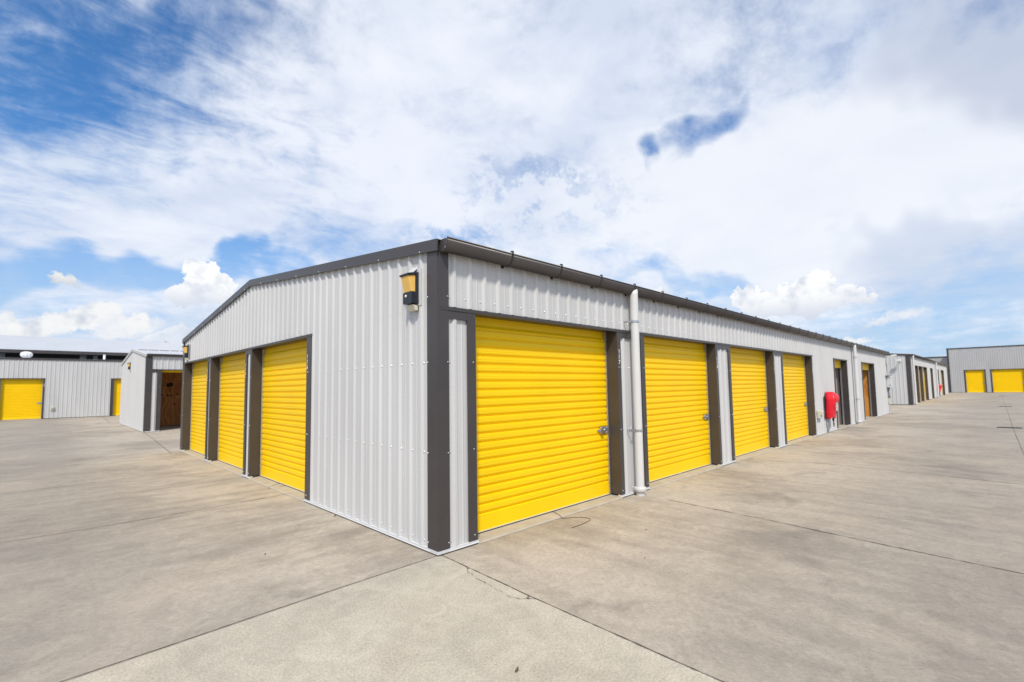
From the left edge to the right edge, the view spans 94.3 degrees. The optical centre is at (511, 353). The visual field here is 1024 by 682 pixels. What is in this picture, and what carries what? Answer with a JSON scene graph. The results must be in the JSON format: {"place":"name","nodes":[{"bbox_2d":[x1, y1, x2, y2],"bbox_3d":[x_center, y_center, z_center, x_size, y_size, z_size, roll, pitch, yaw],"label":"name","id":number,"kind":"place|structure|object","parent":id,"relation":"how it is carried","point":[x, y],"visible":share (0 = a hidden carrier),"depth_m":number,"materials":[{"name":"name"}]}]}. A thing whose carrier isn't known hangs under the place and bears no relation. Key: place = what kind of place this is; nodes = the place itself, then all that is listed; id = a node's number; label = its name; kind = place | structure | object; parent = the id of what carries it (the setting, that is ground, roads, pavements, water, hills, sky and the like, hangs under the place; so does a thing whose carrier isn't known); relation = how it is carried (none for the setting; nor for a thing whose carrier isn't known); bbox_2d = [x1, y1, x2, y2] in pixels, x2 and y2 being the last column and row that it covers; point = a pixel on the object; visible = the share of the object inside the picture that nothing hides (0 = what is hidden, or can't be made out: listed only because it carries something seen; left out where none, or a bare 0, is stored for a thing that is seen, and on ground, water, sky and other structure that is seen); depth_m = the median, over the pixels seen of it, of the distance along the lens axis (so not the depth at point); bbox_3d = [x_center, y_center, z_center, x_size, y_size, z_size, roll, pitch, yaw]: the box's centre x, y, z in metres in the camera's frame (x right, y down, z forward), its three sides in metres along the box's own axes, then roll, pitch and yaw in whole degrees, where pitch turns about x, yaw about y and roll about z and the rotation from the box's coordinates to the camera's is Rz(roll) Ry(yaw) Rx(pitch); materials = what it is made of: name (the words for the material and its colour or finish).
{"place":"outdoors","nodes":[
{"label":"outdoors","id":0,"kind":"place"},
{"bbox_2d":[0,357,122,420],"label":"storage building","id":1,"kind":"structure","parent":0,"point":[33,388],"depth_m":31.90,"materials":[{"name":"grey metal"}]},
{"bbox_2d":[0,379,42,419],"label":"roller door","id":2,"kind":"structure","parent":1,"relation":"in","point":[20,399],"depth_m":30.77,"materials":[{"name":"yellow metal"}]},
{"bbox_2d":[20,352,32,357],"bbox_3d":[-32.849,0.189,32.122,0.625,0.680,0.625,3,-6,-44],"label":"roof vent","id":3,"kind":"object","parent":1,"relation":"on","point":[26,354],"visible":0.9,"depth_m":31.97,"materials":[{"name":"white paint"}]},
{"bbox_2d":[113,379,120,415],"bbox_3d":[-27.581,3.130,35.006,2.758,2.714,0.174,3,-6,-44],"label":"roller door","id":4,"kind":"structure","parent":1,"relation":"in","point":[117,382],"depth_m":34.13,"materials":[{"name":"yellow metal"}]},
{"bbox_2d":[0,335,182,359],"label":"warehouse","id":5,"kind":"structure","parent":0,"point":[48,347],"depth_m":38.06,"materials":[{"name":"white metal"}]},
{"bbox_2d":[119,349,182,431],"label":"storage building","id":6,"kind":"structure","parent":0,"point":[151,390],"depth_m":21.46,"materials":[{"name":"corrugated metal"},{"name":"painted steel"},{"name":"plywood"}]},
{"bbox_2d":[162,370,181,371],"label":"roller door","id":7,"kind":"structure","parent":6,"relation":"in","point":[162,370],"depth_m":20.30,"materials":[{"name":"yellow metal"}]},
{"bbox_2d":[0,382,1023,681],"bbox_3d":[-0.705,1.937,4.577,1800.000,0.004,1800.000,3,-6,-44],"label":"ground","id":8,"kind":"structure","parent":0,"point":[886,548],"depth_m":4.07,"materials":[{"name":"concrete"}]},
{"bbox_2d":[553,511,590,527],"bbox_3d":[0.757,1.982,5.755,0.341,0.032,0.697,0,-4,-14],"label":"cord","id":9,"kind":"object","parent":8,"relation":"on","point":[575,517],"visible":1,"depth_m":5.79,"materials":[{"name":"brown plastic"}]},
{"bbox_2d":[924,356,949,391],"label":"warehouse","id":10,"kind":"structure","parent":8,"relation":"on","point":[942,359],"depth_m":65.88,"materials":[{"name":"grey metal"}]},
{"bbox_2d":[0,0,1023,356],"label":"sky","id":11,"kind":"structure","parent":0,"point":[850,170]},
{"bbox_2d":[180,236,890,554],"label":"storage building","id":12,"kind":"structure","parent":0,"point":[482,394],"depth_m":6.56,"materials":[{"name":"corrugated metal"},{"name":"painted steel"}]},
{"bbox_2d":[182,343,189,359],"bbox_3d":[-8.794,-0.060,12.784,0.136,0.468,0.250,3,-6,-44],"label":"wall light","id":13,"kind":"object","parent":12,"relation":"attached to","point":[186,352],"visible":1,"depth_m":12.75,"materials":[{"name":"black plastic"}]},
{"bbox_2d":[190,361,206,454],"bbox_3d":[-7.928,1.344,12.296,0.146,2.459,2.520,3,-6,-44],"label":"roller door","id":14,"kind":"structure","parent":12,"relation":"in","point":[199,387],"depth_m":12.55,"materials":[{"name":"yellow metal"}]},
{"bbox_2d":[218,353,244,469],"bbox_3d":[-5.856,1.163,10.197,0.146,2.459,2.572,3,-6,-44],"label":"roller door","id":15,"kind":"structure","parent":12,"relation":"in","point":[232,390],"depth_m":10.34,"materials":[{"name":"yellow metal"}]},
{"bbox_2d":[261,341,306,492],"bbox_3d":[-3.743,0.979,8.058,0.146,2.459,2.550,3,-6,-44],"label":"roller door","id":16,"kind":"structure","parent":12,"relation":"in","point":[284,405],"depth_m":8.09,"materials":[{"name":"yellow metal"}]},
{"bbox_2d":[399,266,420,311],"bbox_3d":[-1.075,-0.684,4.965,0.136,0.468,0.250,3,-6,-44],"label":"wall light","id":17,"kind":"object","parent":12,"relation":"attached to","point":[411,281],"visible":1,"depth_m":4.93,"materials":[{"name":"black plastic"}]},
{"bbox_2d":[475,317,608,533],"bbox_3d":[0.420,0.775,6.097,2.651,2.459,0.180,3,-6,-44],"label":"roller door","id":18,"kind":"structure","parent":12,"relation":"in","point":[542,449],"depth_m":5.92,"materials":[{"name":"yellow metal"}]},
{"bbox_2d":[644,337,709,482],"bbox_3d":[2.895,0.908,8.534,2.679,2.459,0.174,3,-6,-44],"label":"roller door","id":19,"kind":"structure","parent":12,"relation":"in","point":[676,403],"depth_m":8.49,"materials":[{"name":"yellow metal"}]},
{"bbox_2d":[730,348,768,456],"bbox_3d":[5.364,1.041,10.961,2.679,2.459,0.174,3,-6,-44],"label":"roller door","id":20,"kind":"structure","parent":12,"relation":"in","point":[747,366],"depth_m":11.02,"materials":[{"name":"yellow metal"}]},
{"bbox_2d":[782,354,807,441],"bbox_3d":[7.862,1.176,13.416,2.727,2.459,0.174,3,-6,-44],"label":"roller door","id":21,"kind":"structure","parent":12,"relation":"in","point":[793,367],"depth_m":13.56,"materials":[{"name":"yellow metal"}]},
{"bbox_2d":[817,410,823,417],"bbox_3d":[9.368,1.833,14.393,0.260,0.230,0.151,3,-6,-44],"label":"power box","id":22,"kind":"object","parent":12,"relation":"attached to","point":[820,413],"visible":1,"depth_m":14.33,"materials":[{"name":"beige plastic"}]},
{"bbox_2d":[824,392,838,431],"bbox_3d":[10.198,1.846,15.107,0.614,1.270,0.347,3,-6,-44],"label":"hose reel","id":23,"kind":"object","parent":12,"relation":"attached to","point":[831,399],"visible":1,"depth_m":14.96,"materials":[{"name":"red plastic"}]},
{"bbox_2d":[835,360,840,368],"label":"roller door","id":24,"kind":"structure","parent":12,"relation":"in","point":[837,363],"depth_m":17.48,"materials":[{"name":"yellow metal"}]},
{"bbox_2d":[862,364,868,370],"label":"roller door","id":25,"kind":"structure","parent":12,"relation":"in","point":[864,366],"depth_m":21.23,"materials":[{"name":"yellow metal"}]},
{"bbox_2d":[886,375,892,397],"bbox_3d":[18.954,1.660,23.850,0.600,1.140,0.186,3,-6,-44],"label":"switchboard","id":26,"kind":"object","parent":12,"relation":"attached to","point":[889,381],"visible":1,"depth_m":23.79,"materials":[{"name":"grey metal"}]},
{"bbox_2d":[886,353,948,404],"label":"storage building","id":27,"kind":"structure","parent":0,"point":[916,379],"depth_m":32.73,"materials":[{"name":"grey metal"}]},
{"bbox_2d":[946,345,1023,392],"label":"warehouse","id":28,"kind":"structure","parent":0,"point":[992,369],"depth_m":60.45,"materials":[{"name":"corrugated metal"},{"name":"painted steel"}]},
{"bbox_2d":[966,369,985,391],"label":"roller door","id":29,"kind":"structure","parent":28,"relation":"in","point":[975,379],"depth_m":61.25,"materials":[{"name":"yellow metal"}]},
{"bbox_2d":[992,368,1023,391],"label":"roller door","id":30,"kind":"structure","parent":28,"relation":"in","point":[1004,380],"depth_m":59.16,"materials":[{"name":"yellow metal"}]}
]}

